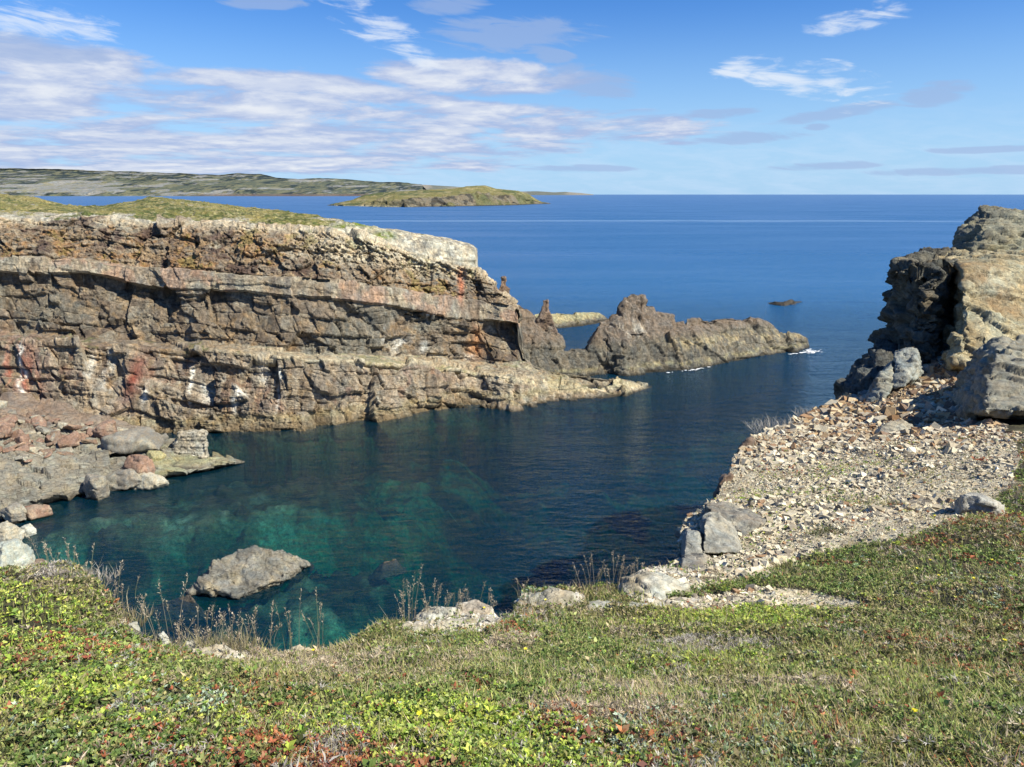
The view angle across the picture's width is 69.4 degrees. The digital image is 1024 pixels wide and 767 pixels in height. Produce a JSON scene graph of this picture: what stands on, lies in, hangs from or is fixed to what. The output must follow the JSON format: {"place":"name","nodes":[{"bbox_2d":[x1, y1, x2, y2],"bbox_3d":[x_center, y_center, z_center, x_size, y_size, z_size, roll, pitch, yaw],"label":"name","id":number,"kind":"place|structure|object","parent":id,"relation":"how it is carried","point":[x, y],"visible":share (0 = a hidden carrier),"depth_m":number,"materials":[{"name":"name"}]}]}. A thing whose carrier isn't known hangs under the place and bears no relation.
{"place":"outdoors","nodes":[
{"label":"outdoors","id":0,"kind":"place"},
{"bbox_2d":[0,392,246,527],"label":"shore platform","id":1,"kind":"structure","parent":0,"point":[54,480],"depth_m":59.49,"materials":[{"name":"stone"}]},
{"bbox_2d":[0,400,7,408],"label":"fallen block","id":2,"kind":"object","parent":1,"relation":"on","point":[3,404],"depth_m":64.96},
{"bbox_2d":[0,425,12,438],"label":"fallen block","id":3,"kind":"object","parent":1,"relation":"on","point":[7,430],"depth_m":59.24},
{"bbox_2d":[0,420,15,427],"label":"fallen block","id":4,"kind":"object","parent":1,"relation":"on","point":[11,424],"depth_m":62.24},
{"bbox_2d":[0,414,17,422],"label":"fallen block","id":5,"kind":"object","parent":1,"relation":"on","point":[12,418],"depth_m":62.78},
{"bbox_2d":[2,447,15,452],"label":"fallen block","id":6,"kind":"object","parent":1,"relation":"on","point":[6,449],"depth_m":57.83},
{"bbox_2d":[7,409,16,413],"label":"fallen block","id":7,"kind":"object","parent":1,"relation":"on","point":[12,411],"depth_m":64.84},
{"bbox_2d":[0,502,26,521],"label":"boulder","id":8,"kind":"object","parent":1,"relation":"on","point":[14,511],"visible":1,"depth_m":50.77,"materials":[{"name":"stone"}]},
{"bbox_2d":[11,429,24,437],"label":"fallen block","id":9,"kind":"object","parent":1,"relation":"on","point":[18,432],"depth_m":59.88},
{"bbox_2d":[11,442,25,448],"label":"fallen block","id":10,"kind":"object","parent":1,"relation":"on","point":[15,446],"depth_m":58.58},
{"bbox_2d":[14,434,30,444],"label":"fallen block","id":11,"kind":"object","parent":1,"relation":"on","point":[25,438],"depth_m":59.26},
{"bbox_2d":[15,443,29,451],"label":"fallen block","id":12,"kind":"object","parent":1,"relation":"on","point":[26,447],"depth_m":58.28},
{"bbox_2d":[15,454,29,459],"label":"fallen block","id":13,"kind":"object","parent":1,"relation":"on","point":[18,457],"depth_m":56.99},
{"bbox_2d":[28,446,42,452],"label":"fallen block","id":14,"kind":"object","parent":1,"relation":"on","point":[34,449],"depth_m":59.03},
{"bbox_2d":[30,415,46,428],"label":"fallen block","id":15,"kind":"object","parent":1,"relation":"on","point":[41,420],"depth_m":64.02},
{"bbox_2d":[35,426,50,434],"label":"fallen block","id":16,"kind":"object","parent":1,"relation":"on","point":[44,430],"depth_m":61.94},
{"bbox_2d":[39,448,54,452],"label":"fallen block","id":17,"kind":"object","parent":1,"relation":"on","point":[46,450],"depth_m":59.28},
{"bbox_2d":[44,451,52,458],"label":"fallen block","id":18,"kind":"object","parent":1,"relation":"on","point":[48,454],"depth_m":58.15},
{"bbox_2d":[47,429,55,441],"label":"fallen block","id":19,"kind":"object","parent":1,"relation":"on","point":[51,439],"depth_m":61.52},
{"bbox_2d":[47,418,60,421],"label":"fallen block","id":20,"kind":"object","parent":1,"relation":"on","point":[55,419],"depth_m":64.69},
{"bbox_2d":[50,431,61,445],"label":"fallen block","id":21,"kind":"object","parent":1,"relation":"on","point":[57,435],"depth_m":61.72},
{"bbox_2d":[56,422,67,428],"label":"fallen block","id":22,"kind":"object","parent":1,"relation":"on","point":[59,425],"depth_m":63.79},
{"bbox_2d":[55,446,73,452],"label":"fallen block","id":23,"kind":"object","parent":1,"relation":"on","point":[66,449],"depth_m":60.81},
{"bbox_2d":[56,451,73,455],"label":"fallen block","id":24,"kind":"object","parent":1,"relation":"on","point":[65,453],"depth_m":59.94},
{"bbox_2d":[57,431,81,447],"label":"fallen block","id":25,"kind":"object","parent":1,"relation":"on","point":[74,437],"depth_m":60.97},
{"bbox_2d":[60,438,82,446],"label":"fallen block","id":26,"kind":"object","parent":1,"relation":"on","point":[76,443],"depth_m":61.27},
{"bbox_2d":[63,424,81,429],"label":"fallen block","id":27,"kind":"object","parent":1,"relation":"on","point":[72,427],"depth_m":63.76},
{"bbox_2d":[81,439,96,442],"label":"fallen block","id":28,"kind":"object","parent":1,"relation":"on","point":[87,440],"depth_m":61.56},
{"bbox_2d":[84,421,93,425],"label":"fallen block","id":29,"kind":"object","parent":1,"relation":"on","point":[89,423],"depth_m":66.66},
{"bbox_2d":[86,427,94,437],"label":"fallen block","id":30,"kind":"object","parent":1,"relation":"on","point":[89,432],"depth_m":64.04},
{"bbox_2d":[91,419,117,439],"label":"boulder","id":31,"kind":"object","parent":1,"relation":"on","point":[103,429],"visible":0.82,"depth_m":62.63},
{"bbox_2d":[106,468,141,492],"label":"boulder","id":32,"kind":"object","parent":1,"relation":"on","point":[122,479],"visible":0.77,"depth_m":56.58,"materials":[{"name":"stone"}]},
{"bbox_2d":[100,426,168,454],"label":"boulder","id":33,"kind":"object","parent":1,"relation":"on","point":[137,439],"visible":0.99,"depth_m":61.04,"materials":[{"name":"stone"}]},
{"bbox_2d":[120,454,155,473],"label":"boulder","id":34,"kind":"object","parent":1,"relation":"on","point":[138,463],"visible":0.81,"depth_m":57.20,"materials":[{"name":"stone"}]},
{"bbox_2d":[128,472,168,491],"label":"boulder","id":35,"kind":"object","parent":1,"relation":"on","point":[150,481],"visible":0.88,"depth_m":56.81,"materials":[{"name":"stone"}]},
{"bbox_2d":[146,450,166,461],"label":"boulder","id":36,"kind":"object","parent":1,"relation":"on","point":[154,456],"visible":0.79,"depth_m":60.70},
{"bbox_2d":[172,429,208,458],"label":"rock stack","id":37,"kind":"object","parent":1,"relation":"on","point":[193,442],"visible":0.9,"depth_m":62.36,"materials":[{"name":"stone"}]},
{"bbox_2d":[0,168,426,195],"bbox_3d":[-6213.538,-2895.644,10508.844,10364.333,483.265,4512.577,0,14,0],"label":"hills","id":38,"kind":"structure","parent":0,"point":[40,182],"depth_m":9696.25,"materials":[{"name":"plant"}]},
{"bbox_2d":[0,194,651,495],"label":"cliff","id":39,"kind":"structure","parent":0,"point":[278,347],"depth_m":77.05,"materials":[{"name":"stone"}]},
{"bbox_2d":[22,350,867,653],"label":"seabed","id":40,"kind":"structure","parent":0,"point":[454,526],"depth_m":61.47,"materials":[{"name":"liquid"}]},
{"bbox_2d":[185,545,314,603],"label":"boulder","id":41,"kind":"object","parent":40,"relation":"on","point":[241,576],"visible":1,"depth_m":42.79,"materials":[{"name":"stone"}]},
{"bbox_2d":[499,276,509,293],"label":"rock pinnacle","id":42,"kind":"object","parent":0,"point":[503,287],"visible":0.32,"depth_m":92.39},
{"bbox_2d":[423,185,592,194],"bbox_3d":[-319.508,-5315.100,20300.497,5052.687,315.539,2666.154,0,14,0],"label":"distant headland","id":43,"kind":"structure","parent":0,"point":[427,187],"depth_m":19766.84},
{"bbox_2d":[0,390,1023,766],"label":"ground","id":44,"kind":"structure","parent":0,"point":[1014,426],"depth_m":6.66,"materials":[{"name":"soil"}]},
{"bbox_2d":[29,537,74,565],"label":"grass tuft","id":45,"kind":"object","parent":44,"relation":"on","point":[45,548],"visible":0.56,"depth_m":5.48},
{"bbox_2d":[63,537,85,570],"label":"grass tuft","id":46,"kind":"object","parent":44,"relation":"on","point":[66,551],"visible":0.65,"depth_m":5.37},
{"bbox_2d":[72,542,114,584],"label":"grass tuft","id":47,"kind":"object","parent":44,"relation":"on","point":[86,564],"visible":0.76,"depth_m":5.28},
{"bbox_2d":[83,564,119,587],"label":"grass tussock","id":48,"kind":"object","parent":44,"relation":"on","point":[89,571],"depth_m":5.46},
{"bbox_2d":[85,560,139,612],"bbox_3d":[-2.667,1.363,4.956,0.252,0.393,0.346,-3,15,-12],"label":"grass tuft","id":49,"kind":"object","parent":44,"relation":"on","point":[115,584],"visible":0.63,"depth_m":4.96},
{"bbox_2d":[127,621,140,632],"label":"boulder","id":50,"kind":"object","parent":44,"relation":"on","point":[133,625],"visible":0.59,"depth_m":4.62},
{"bbox_2d":[120,603,153,626],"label":"grass tussock","id":51,"kind":"object","parent":44,"relation":"on","point":[133,616],"depth_m":5.07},
{"bbox_2d":[127,593,158,639],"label":"grass tuft","id":52,"kind":"object","parent":44,"relation":"on","point":[142,613],"visible":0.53,"depth_m":4.77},
{"bbox_2d":[156,631,170,643],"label":"boulder","id":53,"kind":"object","parent":44,"relation":"on","point":[163,636],"visible":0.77,"depth_m":4.78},
{"bbox_2d":[137,573,194,645],"bbox_3d":[-2.247,1.538,4.751,0.496,0.578,0.352,-13,19,-41],"label":"grass tuft","id":54,"kind":"object","parent":44,"relation":"on","point":[178,641],"visible":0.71,"depth_m":4.78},
{"bbox_2d":[185,640,199,648],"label":"boulder","id":55,"kind":"object","parent":44,"relation":"on","point":[193,643],"visible":0.38,"depth_m":4.78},
{"bbox_2d":[174,605,238,654],"bbox_3d":[-1.961,1.587,4.760,0.507,0.339,0.332,8,17,30],"label":"grass tuft","id":56,"kind":"object","parent":44,"relation":"on","point":[205,632],"visible":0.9,"depth_m":4.79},
{"bbox_2d":[200,644,230,655],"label":"boulder","id":57,"kind":"object","parent":44,"relation":"on","point":[214,648],"visible":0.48,"depth_m":4.69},
{"bbox_2d":[185,622,260,652],"bbox_3d":[-1.914,1.694,4.841,0.608,0.139,0.454,0,14,0],"label":"grass tussock","id":58,"kind":"object","parent":44,"relation":"on","point":[234,644],"depth_m":4.88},
{"bbox_2d":[195,603,268,654],"bbox_3d":[-1.803,1.591,4.786,0.477,0.361,0.332,0,14,0],"label":"grass tuft","id":59,"kind":"object","parent":44,"relation":"on","point":[231,635],"visible":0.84,"depth_m":4.82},
{"bbox_2d":[229,600,284,654],"bbox_3d":[-1.648,1.619,4.845,0.394,0.448,0.338,-10,17,-34],"label":"grass tuft","id":60,"kind":"object","parent":44,"relation":"on","point":[272,610],"visible":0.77,"depth_m":4.88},
{"bbox_2d":[273,588,312,652],"bbox_3d":[-1.468,1.636,4.942,0.300,0.579,0.272,0,14,0],"label":"grass tuft","id":61,"kind":"object","parent":44,"relation":"on","point":[291,636],"visible":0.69,"depth_m":4.86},
{"bbox_2d":[290,644,311,653],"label":"boulder","id":62,"kind":"object","parent":44,"relation":"on","point":[296,647],"visible":0.35,"depth_m":4.93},
{"bbox_2d":[301,590,324,647],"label":"grass tuft","id":63,"kind":"object","parent":44,"relation":"on","point":[318,622],"visible":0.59,"depth_m":4.96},
{"bbox_2d":[378,563,422,621],"bbox_3d":[-0.837,1.672,5.626,0.365,0.541,0.323,-2,15,-9],"label":"grass tuft","id":64,"kind":"object","parent":44,"relation":"on","point":[408,599],"visible":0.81,"depth_m":5.64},
{"bbox_2d":[395,622,422,633],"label":"boulder","id":65,"kind":"object","parent":44,"relation":"on","point":[408,624],"visible":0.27,"depth_m":5.25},
{"bbox_2d":[411,606,456,620],"bbox_3d":[-0.572,1.796,5.713,0.421,0.117,0.247,0,14,0],"label":"boulder","id":66,"kind":"object","parent":44,"relation":"on","point":[431,613],"visible":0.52,"depth_m":5.70,"materials":[{"name":"stone"}]},
{"bbox_2d":[420,580,453,613],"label":"grass tuft","id":67,"kind":"object","parent":44,"relation":"on","point":[439,592],"visible":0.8,"depth_m":5.74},
{"bbox_2d":[436,617,476,628],"bbox_3d":[-0.377,1.780,5.402,0.368,0.116,0.217,0,14,0],"label":"boulder","id":68,"kind":"object","parent":44,"relation":"on","point":[444,625],"visible":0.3,"depth_m":5.39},
{"bbox_2d":[451,584,475,611],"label":"grass tuft","id":69,"kind":"object","parent":44,"relation":"on","point":[461,598],"visible":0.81,"depth_m":5.79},
{"bbox_2d":[455,599,493,614],"bbox_3d":[-0.320,1.798,5.809,0.360,0.136,0.242,0,14,0],"label":"boulder","id":70,"kind":"object","parent":44,"relation":"on","point":[469,606],"visible":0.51,"depth_m":5.79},
{"bbox_2d":[480,581,498,610],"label":"grass tuft","id":71,"kind":"object","parent":44,"relation":"on","point":[489,597],"visible":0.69,"depth_m":5.84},
{"bbox_2d":[0,431,1023,766],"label":"heath","id":72,"kind":"object","parent":44,"relation":"on","point":[156,733],"visible":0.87,"depth_m":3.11,"materials":[{"name":"green plant"}]},
{"bbox_2d":[516,578,548,601],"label":"grass tuft","id":73,"kind":"object","parent":44,"relation":"on","point":[525,589],"visible":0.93,"depth_m":5.97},
{"bbox_2d":[524,587,576,607],"bbox_3d":[0.302,1.780,6.073,0.416,0.175,0.371,8,16,28],"label":"boulder","id":74,"kind":"object","parent":44,"relation":"on","point":[556,595],"visible":0.5,"depth_m":6.01,"materials":[{"name":"stone"}]},
{"bbox_2d":[562,581,612,598],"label":"grass tussock","id":75,"kind":"object","parent":44,"relation":"on","point":[581,592],"depth_m":6.53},
{"bbox_2d":[572,555,614,591],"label":"grass tuft","id":76,"kind":"object","parent":44,"relation":"on","point":[593,575],"visible":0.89,"depth_m":6.60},
{"bbox_2d":[582,600,612,612],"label":"boulder","id":77,"kind":"object","parent":44,"relation":"on","point":[597,603],"visible":0.39,"depth_m":5.96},
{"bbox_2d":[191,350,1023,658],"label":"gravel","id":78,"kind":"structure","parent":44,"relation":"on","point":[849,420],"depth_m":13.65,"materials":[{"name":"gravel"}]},
{"bbox_2d":[598,553,632,593],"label":"grass tuft","id":79,"kind":"object","parent":44,"relation":"on","point":[622,566],"visible":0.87,"depth_m":6.67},
{"bbox_2d":[629,557,644,574],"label":"grass tuft","id":80,"kind":"object","parent":44,"relation":"on","point":[634,566],"visible":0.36,"depth_m":6.79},
{"bbox_2d":[629,601,646,612],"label":"boulder","id":81,"kind":"object","parent":44,"relation":"on","point":[633,603],"visible":0.22,"depth_m":6.03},
{"bbox_2d":[617,571,689,599],"bbox_3d":[1.255,1.861,6.679,0.641,0.304,0.510,8,16,27],"label":"boulder","id":82,"kind":"object","parent":44,"relation":"on","point":[659,584],"visible":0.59,"depth_m":6.58,"materials":[{"name":"stone"}]},
{"bbox_2d":[681,528,703,554],"bbox_3d":[2.325,2.143,9.445,0.350,0.633,1.382,4,15,16],"label":"rock block","id":83,"kind":"object","parent":44,"relation":"on","point":[692,540],"visible":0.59,"depth_m":9.14,"materials":[{"name":"stone"}]},
{"bbox_2d":[680,553,707,569],"bbox_3d":[2.141,2.149,8.607,0.421,0.578,1.162,4,15,14],"label":"rock block","id":84,"kind":"object","parent":44,"relation":"on","point":[695,559],"visible":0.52,"depth_m":8.29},
{"bbox_2d":[700,512,741,555],"bbox_3d":[2.832,2.065,9.830,0.692,0.739,2.098,5,15,19],"label":"rock block","id":85,"kind":"object","parent":44,"relation":"on","point":[719,531],"visible":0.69,"depth_m":9.31,"materials":[{"name":"stone"}]},
{"bbox_2d":[713,472,733,497],"bbox_3d":[4.537,2.194,15.842,0.392,0.936,1.430,5,15,18],"label":"rock slab","id":86,"kind":"object","parent":44,"relation":"on","point":[726,477],"visible":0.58,"depth_m":15.24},
{"bbox_2d":[704,501,765,535],"bbox_3d":[3.240,2.031,10.786,0.967,0.620,1.435,-6,15,-21],"label":"rock slab","id":87,"kind":"object","parent":44,"relation":"on","point":[745,520],"visible":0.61,"depth_m":10.45,"materials":[{"name":"stone"}]},
{"bbox_2d":[737,437,754,452],"bbox_3d":[6.059,1.722,19.281,0.492,1.039,1.513,5,15,18],"label":"rock slab","id":88,"kind":"object","parent":44,"relation":"on","point":[750,441],"visible":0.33,"depth_m":18.59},
{"bbox_2d":[742,411,814,434],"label":"grass tussock","id":89,"kind":"object","parent":44,"relation":"on","point":[769,426],"depth_m":22.43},
{"bbox_2d":[794,408,817,416],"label":"grass tussock","id":90,"kind":"object","parent":44,"relation":"on","point":[805,410],"depth_m":24.66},
{"bbox_2d":[807,518,850,537],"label":"grass tussock","id":91,"kind":"object","parent":44,"relation":"on","point":[828,530],"depth_m":9.27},
{"bbox_2d":[859,394,865,400],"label":"stone","id":92,"kind":"object","parent":44,"relation":"on","point":[862,397],"visible":0.53,"depth_m":25.08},
{"bbox_2d":[857,390,867,395],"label":"stone","id":93,"kind":"object","parent":44,"relation":"on","point":[863,392],"visible":0.34,"depth_m":25.62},
{"bbox_2d":[833,339,897,399],"bbox_3d":[13.885,0.428,28.250,2.589,3.747,6.580,11,18,36],"label":"rock buttress","id":94,"kind":"object","parent":44,"relation":"on","point":[866,369],"visible":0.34,"depth_m":27.09,"materials":[{"name":"stone"}]},
{"bbox_2d":[865,361,894,401],"bbox_3d":[12.742,-0.005,25.453,1.091,1.517,3.030,9,17,32],"label":"rock block","id":95,"kind":"object","parent":44,"relation":"on","point":[881,386],"visible":0.6,"depth_m":24.71,"materials":[{"name":"stone"}]},
{"bbox_2d":[861,496,915,506],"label":"grass tussock","id":96,"kind":"object","parent":44,"relation":"on","point":[884,500],"depth_m":10.91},
{"bbox_2d":[874,420,912,432],"bbox_3d":[9.873,1.389,18.895,1.201,0.793,0.980,7,16,27],"label":"boulder","id":97,"kind":"object","parent":44,"relation":"on","point":[891,426],"visible":0.24,"depth_m":18.87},
{"bbox_2d":[892,347,923,388],"bbox_3d":[13.558,-0.379,25.391,1.015,1.628,2.640,8,17,29],"label":"rock block","id":98,"kind":"object","parent":44,"relation":"on","point":[909,368],"visible":0.88,"depth_m":24.83,"materials":[{"name":"stone"}]},
{"bbox_2d":[923,365,930,372],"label":"stone","id":99,"kind":"object","parent":44,"relation":"on","point":[927,368],"visible":0.52,"depth_m":26.11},
{"bbox_2d":[868,247,994,363],"bbox_3d":[18.144,-3.280,31.378,3.856,4.883,12.328,14,20,43],"label":"rock outcrop","id":100,"kind":"object","parent":44,"relation":"on","point":[916,311],"visible":0.72,"depth_m":28.16,"materials":[{"name":"stone"}]},
{"bbox_2d":[952,205,1023,251],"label":"rock dome","id":101,"kind":"object","parent":100,"relation":"on","point":[988,228],"visible":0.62,"depth_m":34.74,"materials":[{"name":"stone"}]},
{"bbox_2d":[953,492,1004,515],"bbox_3d":[6.257,1.657,9.880,0.625,0.445,0.537,7,16,24],"label":"boulder","id":102,"kind":"object","parent":44,"relation":"on","point":[971,502],"visible":0.71,"depth_m":9.72,"materials":[{"name":"stone"}]},
{"bbox_2d":[939,249,1023,370],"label":"rock wall","id":103,"kind":"structure","parent":44,"relation":"on","point":[986,296],"depth_m":26.38,"materials":[{"name":"stone"}]},
{"bbox_2d":[951,334,1023,420],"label":"boulder","id":104,"kind":"object","parent":44,"relation":"on","point":[989,381],"visible":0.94,"depth_m":18.74,"materials":[{"name":"stone"}]},
{"bbox_2d":[0,0,1023,194],"label":"sky","id":105,"kind":"structure","parent":0,"point":[595,97],"materials":[{"name":"blue"}]},
{"bbox_2d":[31,195,1023,349],"bbox_3d":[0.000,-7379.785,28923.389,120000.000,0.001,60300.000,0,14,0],"label":"sea","id":106,"kind":"structure","parent":0,"point":[825,260],"depth_m":327.52,"materials":[{"name":"liquid"}]},
{"bbox_2d":[0,521,24,541],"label":"boulder","id":107,"kind":"object","parent":106,"relation":"on","point":[8,530],"visible":0.73,"depth_m":47.45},
{"bbox_2d":[0,538,35,567],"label":"boulder","id":108,"kind":"object","parent":106,"relation":"in","point":[17,551],"visible":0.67,"depth_m":43.41,"materials":[{"name":"stone"}]},
{"bbox_2d":[20,523,36,537],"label":"boulder","id":109,"kind":"object","parent":106,"relation":"in","point":[30,529],"visible":0.71,"depth_m":49.13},
{"bbox_2d":[24,504,52,519],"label":"boulder","id":110,"kind":"object","parent":106,"relation":"on","point":[35,511],"visible":0.83,"depth_m":51.67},
{"bbox_2d":[83,473,110,502],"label":"boulder","id":111,"kind":"object","parent":106,"relation":"in","point":[95,488],"visible":1,"depth_m":54.87,"materials":[{"name":"stone"}]},
{"bbox_2d":[145,595,210,621],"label":"rock","id":112,"kind":"object","parent":106,"relation":"in","point":[189,604],"visible":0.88,"depth_m":41.30,"materials":[{"name":"stone"}]},
{"bbox_2d":[368,559,406,580],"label":"rock","id":113,"kind":"object","parent":106,"relation":"in","point":[386,569],"visible":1,"depth_m":45.63,"materials":[{"name":"stone"}]},
{"bbox_2d":[327,185,550,206],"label":"island","id":114,"kind":"structure","parent":106,"relation":"on","point":[483,195],"depth_m":1450.01,"materials":[{"name":"plant"}]},
{"bbox_2d":[535,312,606,350],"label":"rock ledge","id":115,"kind":"object","parent":106,"relation":"in","point":[575,319],"visible":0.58,"depth_m":128.38,"materials":[{"name":"stone"}]},
{"bbox_2d":[518,294,809,412],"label":"sea stack","id":116,"kind":"object","parent":106,"relation":"in","point":[634,338],"visible":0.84,"depth_m":97.03,"materials":[{"name":"stone"}]},
{"bbox_2d":[536,299,557,333],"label":"rock pinnacle","id":117,"kind":"object","parent":116,"relation":"on","point":[544,318],"visible":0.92,"depth_m":94.04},
{"bbox_2d":[666,349,820,372],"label":"foam","id":118,"kind":"object","parent":106,"relation":"on","point":[808,350],"visible":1,"depth_m":105.82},
{"bbox_2d":[769,299,800,305],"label":"reef","id":119,"kind":"object","parent":106,"relation":"in","point":[789,302],"visible":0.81,"depth_m":152.08}
]}

